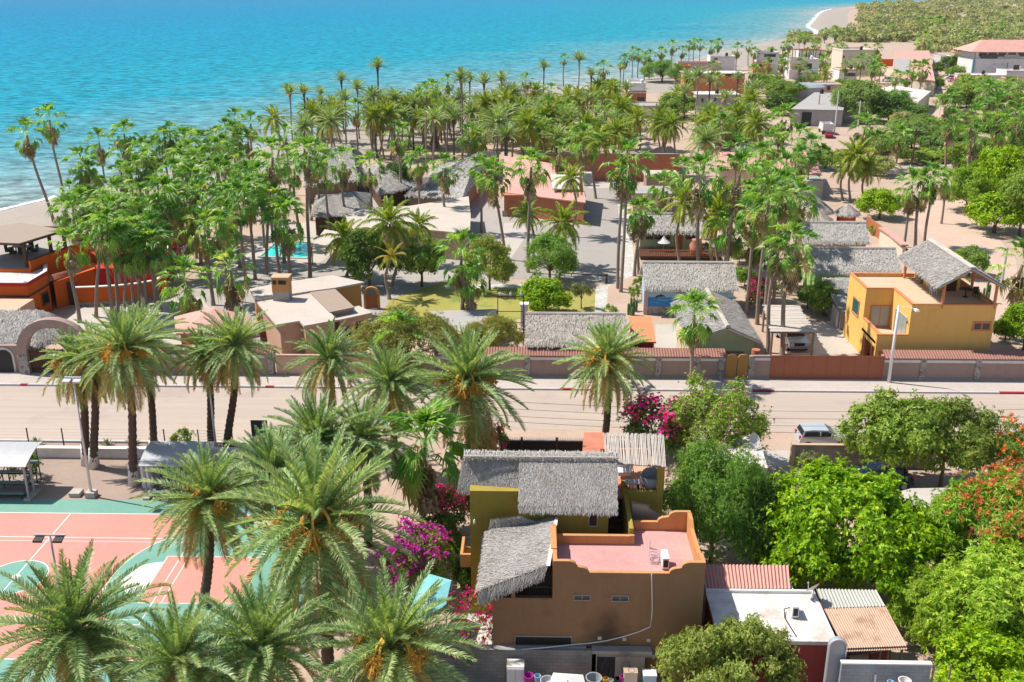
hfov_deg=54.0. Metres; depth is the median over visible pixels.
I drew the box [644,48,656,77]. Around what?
fan palm
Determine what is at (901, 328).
sliding door
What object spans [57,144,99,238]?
fan palm
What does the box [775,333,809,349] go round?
parked pickup
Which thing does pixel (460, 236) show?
fan palm
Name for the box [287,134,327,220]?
fan palm
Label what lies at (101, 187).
fan palm
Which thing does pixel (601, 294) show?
path
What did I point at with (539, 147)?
coconut palm
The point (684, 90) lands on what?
date palm
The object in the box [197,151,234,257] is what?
fan palm
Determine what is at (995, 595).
tree
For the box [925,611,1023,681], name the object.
tree
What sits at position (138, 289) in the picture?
fan palm
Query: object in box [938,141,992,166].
tree
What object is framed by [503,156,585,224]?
red roof hall
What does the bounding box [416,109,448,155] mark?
date palm
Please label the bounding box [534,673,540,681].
container
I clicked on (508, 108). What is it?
date palm
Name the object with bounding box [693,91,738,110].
white roof store
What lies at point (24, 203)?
surf
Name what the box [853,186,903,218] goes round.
tree
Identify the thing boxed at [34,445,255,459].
park wall
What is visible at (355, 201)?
thatched house
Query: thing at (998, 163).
tree
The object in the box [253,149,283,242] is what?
fan palm
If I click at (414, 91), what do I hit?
coconut palm
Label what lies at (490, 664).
block wall
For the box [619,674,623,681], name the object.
container
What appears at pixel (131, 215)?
fan palm
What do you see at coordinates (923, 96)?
white warehouse
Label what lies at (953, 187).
fan palm
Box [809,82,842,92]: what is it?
house
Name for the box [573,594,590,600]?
window
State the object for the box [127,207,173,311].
fan palm
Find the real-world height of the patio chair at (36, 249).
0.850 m
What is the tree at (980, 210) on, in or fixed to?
on the ground at (895, 225)
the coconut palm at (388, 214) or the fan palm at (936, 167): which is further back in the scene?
the fan palm at (936, 167)
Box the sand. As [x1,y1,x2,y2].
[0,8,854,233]
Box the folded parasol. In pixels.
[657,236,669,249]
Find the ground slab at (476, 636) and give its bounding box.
[467,611,492,643]
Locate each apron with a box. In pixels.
[501,223,533,257]
[588,181,615,187]
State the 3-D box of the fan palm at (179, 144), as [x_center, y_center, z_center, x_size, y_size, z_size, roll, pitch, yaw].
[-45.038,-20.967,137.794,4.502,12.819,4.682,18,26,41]
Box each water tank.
[738,610,759,629]
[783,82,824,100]
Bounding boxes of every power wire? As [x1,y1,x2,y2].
[414,409,1016,425]
[415,395,1019,411]
[416,402,1009,418]
[462,418,998,433]
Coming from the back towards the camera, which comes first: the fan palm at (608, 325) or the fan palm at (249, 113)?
the fan palm at (249, 113)
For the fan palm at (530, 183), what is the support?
on the driveway at (597, 248)
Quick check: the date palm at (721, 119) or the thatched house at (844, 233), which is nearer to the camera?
the thatched house at (844, 233)
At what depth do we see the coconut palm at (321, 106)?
211.37 m
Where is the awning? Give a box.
[311,229,340,265]
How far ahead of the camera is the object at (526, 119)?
175.97 m
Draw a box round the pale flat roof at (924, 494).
[893,488,955,513]
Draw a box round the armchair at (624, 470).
[617,458,633,478]
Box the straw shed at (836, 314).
[822,277,848,329]
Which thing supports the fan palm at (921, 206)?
on the ground at (895, 225)
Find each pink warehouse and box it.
[891,53,934,95]
[895,51,929,53]
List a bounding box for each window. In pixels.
[41,290,49,306]
[345,326,350,335]
[514,635,571,646]
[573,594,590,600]
[589,514,597,526]
[611,595,628,601]
[637,97,644,101]
[646,234,653,238]
[655,234,670,238]
[686,234,694,238]
[725,351,742,365]
[764,54,775,56]
[849,651,870,659]
[851,295,859,317]
[972,321,991,330]
[981,54,997,57]
[1004,55,1019,57]
[1013,65,1019,69]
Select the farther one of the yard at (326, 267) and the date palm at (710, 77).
the date palm at (710, 77)
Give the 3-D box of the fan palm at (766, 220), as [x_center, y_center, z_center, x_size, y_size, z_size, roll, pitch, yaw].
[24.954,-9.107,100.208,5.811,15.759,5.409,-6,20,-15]
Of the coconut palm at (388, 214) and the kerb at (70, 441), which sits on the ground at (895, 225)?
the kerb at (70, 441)
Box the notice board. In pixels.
[250,420,267,438]
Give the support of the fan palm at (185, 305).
on the yard at (87, 312)
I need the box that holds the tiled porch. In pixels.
[582,432,603,451]
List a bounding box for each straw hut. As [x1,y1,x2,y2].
[800,197,832,215]
[805,211,833,220]
[832,204,860,220]
[955,108,976,124]
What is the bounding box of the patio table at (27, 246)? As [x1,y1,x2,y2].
[11,245,31,253]
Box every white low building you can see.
[954,73,1006,80]
[996,65,1023,75]
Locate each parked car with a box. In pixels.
[794,423,844,442]
[825,131,833,137]
[853,461,913,490]
[883,76,891,81]
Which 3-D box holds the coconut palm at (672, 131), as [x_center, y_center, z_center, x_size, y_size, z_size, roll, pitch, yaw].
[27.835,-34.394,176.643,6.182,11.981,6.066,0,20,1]
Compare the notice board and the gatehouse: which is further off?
the gatehouse
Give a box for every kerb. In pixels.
[0,383,999,393]
[0,439,257,443]
[20,383,1023,393]
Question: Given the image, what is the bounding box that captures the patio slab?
[429,309,496,334]
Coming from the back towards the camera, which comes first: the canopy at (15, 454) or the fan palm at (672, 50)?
the fan palm at (672, 50)
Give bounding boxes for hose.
[784,607,796,636]
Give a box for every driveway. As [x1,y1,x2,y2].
[509,185,621,283]
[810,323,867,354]
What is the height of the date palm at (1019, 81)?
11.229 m
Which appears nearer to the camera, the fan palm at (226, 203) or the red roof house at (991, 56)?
the fan palm at (226, 203)
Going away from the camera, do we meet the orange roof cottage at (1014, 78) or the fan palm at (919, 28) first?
the orange roof cottage at (1014, 78)
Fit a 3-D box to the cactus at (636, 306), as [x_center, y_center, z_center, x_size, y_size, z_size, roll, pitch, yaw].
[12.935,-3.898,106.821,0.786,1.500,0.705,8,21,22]
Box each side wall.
[866,216,882,238]
[878,227,908,262]
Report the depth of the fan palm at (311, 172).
114.56 m
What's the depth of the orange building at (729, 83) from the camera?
306.83 m
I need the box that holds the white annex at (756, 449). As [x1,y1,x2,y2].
[707,433,767,502]
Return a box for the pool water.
[262,243,307,256]
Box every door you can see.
[0,348,16,371]
[66,282,76,304]
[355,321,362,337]
[366,294,377,307]
[508,201,515,216]
[675,234,682,249]
[725,354,748,377]
[801,112,811,125]
[869,305,890,327]
[892,308,906,332]
[946,279,957,290]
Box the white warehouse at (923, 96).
[880,86,930,107]
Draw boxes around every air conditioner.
[583,172,591,185]
[660,549,668,569]
[788,597,799,617]
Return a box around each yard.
[64,297,209,344]
[171,200,582,353]
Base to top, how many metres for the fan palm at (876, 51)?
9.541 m
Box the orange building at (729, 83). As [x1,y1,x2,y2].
[679,71,746,96]
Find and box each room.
[629,316,655,347]
[630,186,672,211]
[790,175,824,198]
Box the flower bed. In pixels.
[607,274,643,319]
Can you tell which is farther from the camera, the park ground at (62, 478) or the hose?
the park ground at (62, 478)
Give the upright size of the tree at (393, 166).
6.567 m
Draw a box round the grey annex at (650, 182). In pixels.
[642,170,678,188]
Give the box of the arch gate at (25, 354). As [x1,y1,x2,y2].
[16,317,84,373]
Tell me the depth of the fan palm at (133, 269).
102.92 m
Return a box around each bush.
[513,275,574,311]
[993,301,1023,350]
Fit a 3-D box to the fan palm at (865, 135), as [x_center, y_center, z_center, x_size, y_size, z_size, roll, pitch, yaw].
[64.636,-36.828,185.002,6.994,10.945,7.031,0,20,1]
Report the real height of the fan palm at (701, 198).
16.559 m
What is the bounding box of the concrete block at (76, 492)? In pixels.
[68,488,83,496]
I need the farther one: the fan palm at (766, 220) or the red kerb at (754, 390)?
the fan palm at (766, 220)
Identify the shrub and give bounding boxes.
[8,453,43,478]
[169,426,195,440]
[414,512,467,559]
[449,548,470,595]
[496,432,511,450]
[601,303,617,311]
[628,282,640,298]
[633,275,641,286]
[701,241,708,249]
[732,250,744,262]
[735,266,757,286]
[744,239,762,247]
[745,277,765,291]
[756,247,780,266]
[769,279,781,290]
[772,243,798,259]
[783,271,804,282]
[796,285,812,307]
[798,449,823,465]
[805,278,842,315]
[867,225,875,233]
[992,315,1009,340]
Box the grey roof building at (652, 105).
[632,102,675,117]
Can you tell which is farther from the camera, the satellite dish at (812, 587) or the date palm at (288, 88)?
the date palm at (288, 88)
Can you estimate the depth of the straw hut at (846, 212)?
141.59 m
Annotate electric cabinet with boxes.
[140,466,154,487]
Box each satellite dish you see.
[422,177,428,183]
[749,433,759,447]
[806,581,818,599]
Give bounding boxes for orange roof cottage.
[674,64,690,80]
[1001,76,1023,82]
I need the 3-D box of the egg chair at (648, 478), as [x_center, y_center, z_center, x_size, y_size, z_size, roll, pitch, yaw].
[7.782,7.837,56.205,1.228,1.198,1.228,0,20,1]
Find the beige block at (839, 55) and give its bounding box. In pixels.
[830,47,873,75]
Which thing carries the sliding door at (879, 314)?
in the yellow house at (948, 316)
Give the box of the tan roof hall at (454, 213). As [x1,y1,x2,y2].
[345,196,470,259]
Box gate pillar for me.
[520,302,528,326]
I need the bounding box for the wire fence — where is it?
[0,428,233,446]
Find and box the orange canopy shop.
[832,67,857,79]
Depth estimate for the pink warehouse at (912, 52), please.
420.97 m
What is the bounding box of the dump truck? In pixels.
[818,121,833,133]
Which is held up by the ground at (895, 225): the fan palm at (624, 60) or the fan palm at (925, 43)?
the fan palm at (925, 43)
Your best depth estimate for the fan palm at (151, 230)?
102.73 m
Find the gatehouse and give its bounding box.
[0,309,79,371]
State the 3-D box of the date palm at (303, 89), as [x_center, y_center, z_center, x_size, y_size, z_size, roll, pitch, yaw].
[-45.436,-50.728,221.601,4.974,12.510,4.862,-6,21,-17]
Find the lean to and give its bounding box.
[816,588,906,659]
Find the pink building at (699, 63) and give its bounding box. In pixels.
[676,61,720,70]
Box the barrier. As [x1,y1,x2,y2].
[563,273,607,282]
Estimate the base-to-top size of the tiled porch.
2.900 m
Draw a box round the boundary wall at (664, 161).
[533,153,679,180]
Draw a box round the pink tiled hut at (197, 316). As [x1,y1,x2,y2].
[174,307,256,344]
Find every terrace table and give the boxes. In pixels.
[625,479,639,489]
[959,287,973,297]
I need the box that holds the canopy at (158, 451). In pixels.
[138,441,214,499]
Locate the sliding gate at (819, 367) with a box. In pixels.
[769,355,884,378]
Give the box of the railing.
[448,628,492,648]
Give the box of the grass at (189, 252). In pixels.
[187,240,200,255]
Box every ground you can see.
[0,442,255,500]
[35,1,1023,681]
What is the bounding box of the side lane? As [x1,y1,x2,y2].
[763,450,789,466]
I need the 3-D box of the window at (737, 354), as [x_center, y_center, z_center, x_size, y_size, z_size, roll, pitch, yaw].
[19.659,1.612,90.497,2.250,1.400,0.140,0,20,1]
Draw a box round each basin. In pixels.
[540,675,551,681]
[898,676,911,681]
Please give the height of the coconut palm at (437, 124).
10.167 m
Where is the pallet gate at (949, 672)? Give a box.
[930,664,951,681]
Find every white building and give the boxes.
[627,80,645,90]
[707,55,735,70]
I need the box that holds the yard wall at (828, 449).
[789,443,934,467]
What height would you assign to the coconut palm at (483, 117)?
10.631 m
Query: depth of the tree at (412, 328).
88.15 m
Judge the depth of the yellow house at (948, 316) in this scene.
90.40 m
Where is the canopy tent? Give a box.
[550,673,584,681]
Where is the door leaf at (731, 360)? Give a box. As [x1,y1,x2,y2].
[725,354,748,377]
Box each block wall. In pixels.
[426,644,595,681]
[838,660,932,681]
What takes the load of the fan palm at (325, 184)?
on the pool deck at (318, 254)
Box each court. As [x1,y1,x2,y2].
[0,499,309,681]
[0,513,269,659]
[0,523,268,649]
[139,556,259,603]
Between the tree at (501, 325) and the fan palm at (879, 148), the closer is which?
the tree at (501, 325)
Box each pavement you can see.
[0,370,1023,391]
[0,424,269,440]
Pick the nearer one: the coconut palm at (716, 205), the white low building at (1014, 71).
the coconut palm at (716, 205)
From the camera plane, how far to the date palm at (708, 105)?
203.68 m
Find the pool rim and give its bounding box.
[257,241,312,258]
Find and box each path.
[362,274,451,314]
[445,284,521,288]
[595,204,633,311]
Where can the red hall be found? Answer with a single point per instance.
(511, 200)
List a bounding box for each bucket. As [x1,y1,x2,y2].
[523,672,533,681]
[585,672,601,681]
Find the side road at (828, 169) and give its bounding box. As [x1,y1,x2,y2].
[818,165,959,171]
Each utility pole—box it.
[834,91,838,134]
[910,129,921,172]
[1000,247,1008,282]
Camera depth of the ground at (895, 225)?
109.93 m
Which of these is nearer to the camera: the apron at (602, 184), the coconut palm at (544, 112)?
the apron at (602, 184)
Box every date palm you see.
[0,537,172,681]
[30,326,110,466]
[42,319,116,469]
[61,301,182,486]
[81,584,260,681]
[95,297,193,443]
[128,439,277,608]
[166,325,231,440]
[172,564,352,681]
[181,306,284,446]
[206,423,425,666]
[215,421,329,588]
[249,385,380,489]
[275,82,302,138]
[283,315,374,428]
[286,110,322,158]
[295,81,313,115]
[298,555,485,681]
[309,390,419,547]
[311,85,328,94]
[312,93,329,126]
[313,106,351,147]
[329,87,358,143]
[331,70,350,133]
[340,338,437,478]
[347,78,365,138]
[356,87,384,143]
[360,84,385,150]
[360,114,388,158]
[362,98,380,148]
[366,56,389,139]
[376,86,388,98]
[381,86,406,144]
[388,104,415,142]
[391,102,398,152]
[395,321,537,450]
[403,93,420,149]
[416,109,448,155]
[418,104,448,169]
[422,84,450,97]
[427,103,446,146]
[431,94,452,142]
[436,104,468,159]
[437,100,454,151]
[446,87,471,130]
[448,66,473,159]
[457,98,482,123]
[463,91,482,124]
[464,70,478,120]
[472,71,497,95]
[475,103,518,178]
[487,89,501,138]
[489,121,518,155]
[491,70,510,96]
[492,127,520,155]
[494,82,521,98]
[495,98,525,122]
[500,81,526,97]
[509,121,517,156]
[516,106,533,146]
[528,101,543,148]
[535,58,550,92]
[541,91,556,102]
[542,122,573,152]
[552,318,657,443]
[555,104,578,130]
[563,105,579,120]
[568,50,591,86]
[577,91,596,110]
[582,66,599,108]
[609,112,629,148]
[614,63,624,81]
[616,79,635,94]
[625,126,642,152]
[674,82,695,128]
[675,67,695,118]
[682,122,732,181]
[686,64,708,121]
[696,99,720,140]
[703,74,718,98]
[710,110,732,151]
[713,88,736,105]
[730,70,746,101]
[737,81,756,121]
[741,102,762,140]
[745,77,766,93]
[975,75,1003,99]
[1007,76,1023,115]
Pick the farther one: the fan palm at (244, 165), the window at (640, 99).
the window at (640, 99)
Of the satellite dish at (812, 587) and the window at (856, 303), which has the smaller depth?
the satellite dish at (812, 587)
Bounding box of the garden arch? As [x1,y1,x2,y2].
[363,286,379,308]
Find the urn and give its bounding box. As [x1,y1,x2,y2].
[689,238,702,255]
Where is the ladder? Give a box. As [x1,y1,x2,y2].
[621,651,629,673]
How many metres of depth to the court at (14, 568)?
59.81 m
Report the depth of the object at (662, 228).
129.26 m
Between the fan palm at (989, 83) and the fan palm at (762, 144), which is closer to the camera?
the fan palm at (762, 144)
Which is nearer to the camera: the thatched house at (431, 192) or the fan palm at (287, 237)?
the fan palm at (287, 237)
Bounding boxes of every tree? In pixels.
[335,228,401,286]
[345,302,460,371]
[372,161,414,187]
[396,232,449,286]
[459,310,524,346]
[464,232,518,290]
[523,229,580,280]
[561,130,591,148]
[570,281,592,308]
[638,59,685,81]
[650,625,741,681]
[656,92,698,116]
[660,367,774,451]
[662,429,771,564]
[664,454,733,548]
[704,612,807,681]
[720,472,817,564]
[723,123,755,146]
[747,71,787,88]
[752,450,952,599]
[760,92,801,113]
[761,79,808,95]
[794,76,813,81]
[807,74,821,81]
[807,145,843,168]
[828,79,887,121]
[831,385,961,475]
[833,77,847,84]
[843,78,866,86]
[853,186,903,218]
[863,155,897,175]
[866,395,956,471]
[868,92,914,122]
[869,131,909,153]
[874,126,913,145]
[882,118,947,148]
[884,100,932,120]
[886,560,964,651]
[887,116,910,124]
[888,111,910,121]
[889,88,918,100]
[894,149,932,162]
[903,394,1003,487]
[908,112,934,119]
[910,115,929,128]
[916,130,964,152]
[917,147,953,162]
[917,532,1023,680]
[919,116,958,134]
[923,454,1023,592]
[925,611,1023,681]
[929,135,965,146]
[931,116,970,131]
[932,55,957,72]
[935,76,945,88]
[937,164,998,210]
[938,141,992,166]
[939,91,972,105]
[942,64,965,74]
[948,80,984,88]
[951,72,996,85]
[953,80,984,106]
[953,152,987,167]
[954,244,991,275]
[962,190,1023,232]
[964,412,1023,479]
[966,117,1002,131]
[967,111,1003,120]
[970,144,1023,191]
[971,93,984,104]
[976,136,1023,150]
[988,92,1023,114]
[994,83,1013,90]
[995,163,1023,236]
[1000,121,1023,131]
[1010,131,1023,148]
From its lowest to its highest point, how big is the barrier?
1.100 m
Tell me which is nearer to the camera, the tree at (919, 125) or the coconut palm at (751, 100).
the tree at (919, 125)
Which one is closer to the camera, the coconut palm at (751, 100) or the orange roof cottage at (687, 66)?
the coconut palm at (751, 100)
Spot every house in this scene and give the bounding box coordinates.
[0,222,188,311]
[249,273,371,353]
[302,144,362,202]
[310,191,372,234]
[362,162,415,206]
[404,150,500,205]
[457,432,705,678]
[525,312,628,349]
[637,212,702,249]
[638,261,738,314]
[647,146,678,152]
[671,287,762,367]
[701,564,834,681]
[714,152,821,188]
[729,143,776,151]
[784,49,820,78]
[792,221,870,264]
[794,49,823,61]
[802,246,901,285]
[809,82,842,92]
[843,238,1005,355]
[879,59,893,65]
[933,55,952,66]
[947,52,961,55]
[954,40,1023,72]
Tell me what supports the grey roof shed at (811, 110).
on the ground at (895, 225)
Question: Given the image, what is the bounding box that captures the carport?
[761,305,816,355]
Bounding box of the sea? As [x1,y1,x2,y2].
[0,0,943,210]
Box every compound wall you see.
[153,344,275,374]
[259,324,266,340]
[275,354,433,375]
[434,346,725,378]
[748,355,770,378]
[881,349,1023,380]
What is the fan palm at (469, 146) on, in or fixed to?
on the ground at (895, 225)
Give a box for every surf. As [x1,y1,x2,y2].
[0,196,57,209]
[791,9,828,38]
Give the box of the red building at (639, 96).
[623,89,646,101]
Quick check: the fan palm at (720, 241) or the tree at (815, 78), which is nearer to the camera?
the fan palm at (720, 241)
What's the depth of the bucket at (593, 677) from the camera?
49.01 m
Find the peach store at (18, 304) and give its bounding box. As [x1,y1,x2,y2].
[0,299,35,310]
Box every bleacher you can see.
[0,449,41,498]
[150,467,189,497]
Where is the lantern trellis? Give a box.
[497,292,523,344]
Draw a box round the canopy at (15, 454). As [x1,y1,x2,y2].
[0,441,42,500]
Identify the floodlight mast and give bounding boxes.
[32,534,65,585]
[62,377,97,498]
[199,376,221,446]
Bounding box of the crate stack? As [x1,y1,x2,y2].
[623,667,637,681]
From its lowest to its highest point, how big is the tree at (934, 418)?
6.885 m
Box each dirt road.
[810,126,860,199]
[842,70,948,122]
[904,200,1017,320]
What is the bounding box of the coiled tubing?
[648,548,660,563]
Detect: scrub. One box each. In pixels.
[785,0,1023,52]
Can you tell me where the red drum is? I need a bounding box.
[751,348,759,354]
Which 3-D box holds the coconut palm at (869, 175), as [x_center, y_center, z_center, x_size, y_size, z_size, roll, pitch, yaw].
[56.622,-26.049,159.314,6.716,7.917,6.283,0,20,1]
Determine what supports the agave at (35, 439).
on the park ground at (62, 478)
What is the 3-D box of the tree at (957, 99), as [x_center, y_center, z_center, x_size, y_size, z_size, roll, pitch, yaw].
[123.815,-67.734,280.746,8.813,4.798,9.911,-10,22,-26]
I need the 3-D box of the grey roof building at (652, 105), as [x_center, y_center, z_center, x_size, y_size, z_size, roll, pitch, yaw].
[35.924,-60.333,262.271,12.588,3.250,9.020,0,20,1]
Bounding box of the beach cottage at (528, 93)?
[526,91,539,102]
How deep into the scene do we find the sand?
229.73 m
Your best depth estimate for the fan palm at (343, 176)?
137.27 m
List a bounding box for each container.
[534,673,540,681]
[602,676,608,681]
[614,676,620,681]
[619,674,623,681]
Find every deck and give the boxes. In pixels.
[235,221,344,266]
[639,250,721,259]
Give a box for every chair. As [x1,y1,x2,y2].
[8,247,16,254]
[17,247,22,254]
[28,242,33,249]
[31,244,38,251]
[640,467,656,489]
[916,276,922,283]
[929,284,936,294]
[972,286,980,297]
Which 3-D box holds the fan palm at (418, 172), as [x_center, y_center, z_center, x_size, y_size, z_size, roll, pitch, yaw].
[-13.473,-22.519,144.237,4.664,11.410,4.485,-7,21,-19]
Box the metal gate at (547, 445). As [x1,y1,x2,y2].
[505,437,582,451]
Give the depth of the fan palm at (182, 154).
135.05 m
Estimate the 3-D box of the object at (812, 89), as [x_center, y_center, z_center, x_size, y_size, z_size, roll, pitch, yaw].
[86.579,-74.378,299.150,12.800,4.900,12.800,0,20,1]
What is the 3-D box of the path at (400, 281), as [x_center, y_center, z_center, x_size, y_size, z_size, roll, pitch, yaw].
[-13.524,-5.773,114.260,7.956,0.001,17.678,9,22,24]
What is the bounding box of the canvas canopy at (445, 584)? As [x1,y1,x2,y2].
[411,574,452,624]
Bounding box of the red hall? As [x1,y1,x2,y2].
[502,191,585,216]
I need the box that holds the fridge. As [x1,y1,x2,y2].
[507,659,523,681]
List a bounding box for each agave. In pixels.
[27,435,43,441]
[99,437,112,445]
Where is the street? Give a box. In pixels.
[0,386,1023,433]
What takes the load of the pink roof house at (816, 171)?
on the ground at (895, 225)
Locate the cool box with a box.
[642,669,656,681]
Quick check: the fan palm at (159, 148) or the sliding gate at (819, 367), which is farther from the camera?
the fan palm at (159, 148)
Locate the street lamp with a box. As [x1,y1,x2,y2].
[887,305,919,382]
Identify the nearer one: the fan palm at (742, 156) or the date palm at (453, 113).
the fan palm at (742, 156)
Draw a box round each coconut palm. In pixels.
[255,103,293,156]
[295,97,318,127]
[296,100,325,153]
[311,113,338,145]
[313,215,369,275]
[314,102,336,146]
[319,93,348,128]
[323,99,347,146]
[326,99,355,143]
[354,103,387,159]
[356,195,422,286]
[362,114,386,157]
[365,103,392,154]
[372,99,406,159]
[372,100,390,158]
[373,240,406,299]
[379,96,392,148]
[395,95,419,146]
[400,99,423,147]
[404,86,424,127]
[405,207,438,243]
[406,104,428,155]
[414,92,438,147]
[423,100,448,149]
[428,96,460,152]
[442,100,459,149]
[448,100,466,139]
[457,126,488,154]
[468,112,493,146]
[469,89,497,144]
[476,105,505,150]
[477,94,503,143]
[490,98,515,150]
[491,88,517,104]
[508,200,546,242]
[509,94,532,117]
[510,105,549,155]
[524,80,549,101]
[531,104,562,152]
[531,122,559,152]
[534,100,563,152]
[535,199,590,250]
[542,123,570,150]
[545,95,571,118]
[551,162,589,236]
[553,85,582,129]
[566,107,607,147]
[568,115,601,143]
[570,85,588,123]
[576,121,619,198]
[580,84,603,110]
[583,76,608,113]
[591,123,611,151]
[599,78,624,101]
[600,114,634,152]
[603,93,637,148]
[605,92,633,120]
[607,118,636,151]
[619,103,654,152]
[624,118,638,150]
[641,103,679,152]
[649,107,677,146]
[651,116,666,145]
[653,111,688,152]
[659,180,700,260]
[665,83,689,94]
[679,72,700,95]
[684,110,720,148]
[685,185,749,260]
[695,103,732,153]
[701,178,753,260]
[716,105,736,142]
[724,99,751,146]
[733,87,764,122]
[734,87,768,110]
[735,107,771,142]
[740,108,772,141]
[816,65,833,81]
[824,148,867,200]
[833,136,878,202]
[848,152,891,195]
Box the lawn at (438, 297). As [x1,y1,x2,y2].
[383,281,594,334]
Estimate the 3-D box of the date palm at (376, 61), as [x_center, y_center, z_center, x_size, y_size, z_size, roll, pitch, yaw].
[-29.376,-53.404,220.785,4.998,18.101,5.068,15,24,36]
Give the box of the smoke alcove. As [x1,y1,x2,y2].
[591,645,651,680]
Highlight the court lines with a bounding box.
[0,512,266,660]
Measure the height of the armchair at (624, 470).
1.004 m
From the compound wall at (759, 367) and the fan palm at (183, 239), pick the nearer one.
the compound wall at (759, 367)
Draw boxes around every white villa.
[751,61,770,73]
[753,51,778,73]
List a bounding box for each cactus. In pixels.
[627,297,634,315]
[632,298,637,311]
[983,281,990,298]
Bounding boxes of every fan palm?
[4,114,54,220]
[31,102,71,190]
[44,190,80,234]
[44,223,91,322]
[47,191,92,244]
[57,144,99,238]
[58,178,83,212]
[62,185,98,233]
[69,157,107,239]
[72,207,119,317]
[73,183,101,236]
[73,200,133,315]
[82,125,113,182]
[82,187,129,225]
[85,191,137,283]
[90,175,144,223]
[91,175,110,210]
[95,220,141,312]
[105,159,130,191]
[105,230,145,311]
[106,138,139,189]
[107,117,138,189]
[108,191,144,231]
[110,209,158,306]
[111,165,148,204]
[120,151,155,205]
[120,228,174,313]
[120,240,152,310]
[121,231,160,312]
[123,134,156,193]
[124,180,152,222]
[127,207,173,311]
[129,221,181,315]
[130,147,158,218]
[133,193,156,237]
[137,192,177,246]
[141,173,166,204]
[142,134,163,188]
[143,173,192,278]
[145,125,183,175]
[154,155,195,196]
[154,185,196,271]
[155,251,213,316]
[157,119,185,175]
[162,140,196,225]
[166,125,202,173]
[168,149,204,190]
[171,125,201,173]
[172,136,203,174]
[172,161,216,265]
[173,203,200,256]
[177,202,233,305]
[179,174,223,279]
[179,179,210,258]
[181,142,220,237]
[183,128,212,197]
[197,133,236,174]
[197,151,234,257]
[198,206,243,283]
[201,184,227,246]
[204,124,226,179]
[207,246,255,312]
[208,131,239,201]
[209,176,255,267]
[211,200,238,261]
[214,177,258,284]
[216,117,231,151]
[216,117,248,168]
[218,144,245,179]
[219,171,269,279]
[220,127,249,159]
[223,106,246,140]
[228,150,253,206]
[228,157,265,262]
[237,127,263,161]
[237,158,278,247]
[240,109,263,175]
[247,133,298,274]
[252,182,296,272]
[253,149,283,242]
[258,193,307,280]
[261,167,295,263]
[270,122,301,193]
[280,152,312,233]
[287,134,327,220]
[288,135,332,277]
[299,137,331,198]
[310,154,338,229]
[328,144,359,206]
[345,96,365,149]
[352,148,386,206]
[370,395,470,521]
[371,307,426,372]
[382,119,413,182]
[402,144,432,203]
[415,79,438,164]
[421,77,441,95]
[426,151,464,206]
[433,225,490,307]
[438,72,456,128]
[445,257,488,309]
[452,120,483,156]
[464,124,490,153]
[466,151,497,232]
[473,155,514,245]
[508,113,534,154]
[510,145,553,272]
[516,110,538,147]
[518,72,533,96]
[533,91,546,108]
[533,116,555,152]
[540,94,556,105]
[541,82,558,94]
[545,138,572,173]
[554,98,575,151]
[560,53,569,94]
[562,123,582,151]
[563,96,579,130]
[563,120,603,191]
[586,104,606,125]
[589,322,617,350]
[594,101,620,145]
[595,59,614,83]
[595,84,612,118]
[598,136,658,291]
[599,78,619,113]
[606,159,638,288]
[617,53,629,86]
[618,195,651,273]
[627,46,638,77]
[627,194,662,275]
[632,48,643,77]
[638,51,650,80]
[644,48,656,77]
[644,168,684,211]
[656,46,667,76]
[664,286,723,378]
[666,39,679,62]
[668,149,733,260]
[668,154,700,191]
[677,45,686,60]
[684,40,694,60]
[688,38,699,60]
[698,38,705,60]
[700,203,750,260]
[704,39,717,54]
[706,60,721,90]
[707,145,771,260]
[711,110,738,151]
[713,37,724,54]
[714,71,725,87]
[721,133,755,189]
[730,41,743,69]
[730,219,769,278]
[734,192,773,315]
[739,171,796,324]
[742,158,779,214]
[744,40,753,65]
[746,139,779,183]
[747,63,761,80]
[749,46,761,69]
[751,164,810,319]
[754,126,788,186]
[754,194,802,239]
[754,232,801,353]
[757,201,804,304]
[758,217,824,354]
[762,56,774,74]
[764,101,798,150]
[767,147,808,222]
[775,58,790,75]
[776,120,817,168]
[779,51,790,75]
[780,40,787,58]
[783,39,794,53]
[783,142,815,209]
[783,178,819,260]
[794,57,809,76]
[795,33,803,48]
[795,132,829,179]
[800,66,813,81]
[801,33,809,47]
[801,46,811,56]
[813,41,821,48]
[817,53,826,73]
[818,53,831,81]
[821,27,829,43]
[824,43,833,63]
[831,26,841,41]
[837,43,847,48]
[840,60,852,82]
[846,112,882,153]
[852,55,863,79]
[853,52,868,78]
[866,53,880,67]
[866,62,879,80]
[868,60,879,82]
[868,127,890,155]
[873,42,883,60]
[874,62,887,84]
[884,123,915,161]
[888,68,904,89]
[888,165,935,241]
[901,69,915,87]
[901,165,945,246]
[905,59,921,87]
[911,58,933,88]
[912,17,927,33]
[914,29,935,50]
[914,159,951,241]
[923,17,934,26]
[933,15,946,27]
[935,106,965,170]
[935,170,961,223]
[936,86,965,119]
[957,101,994,166]
[958,29,972,41]
[961,122,987,166]
[972,78,1004,131]
[979,89,1015,137]
[984,108,1022,146]
[985,234,1023,305]
[987,23,998,32]
[993,75,1023,110]
[997,21,1005,30]
[997,101,1023,146]
[1004,92,1023,125]
[1015,26,1023,36]
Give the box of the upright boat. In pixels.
[823,636,847,681]
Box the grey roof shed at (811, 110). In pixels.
[790,92,844,126]
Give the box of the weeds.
[858,74,1018,166]
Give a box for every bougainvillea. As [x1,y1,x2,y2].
[368,510,460,596]
[430,483,469,527]
[432,584,492,659]
[457,418,509,464]
[616,388,697,460]
[745,273,769,307]

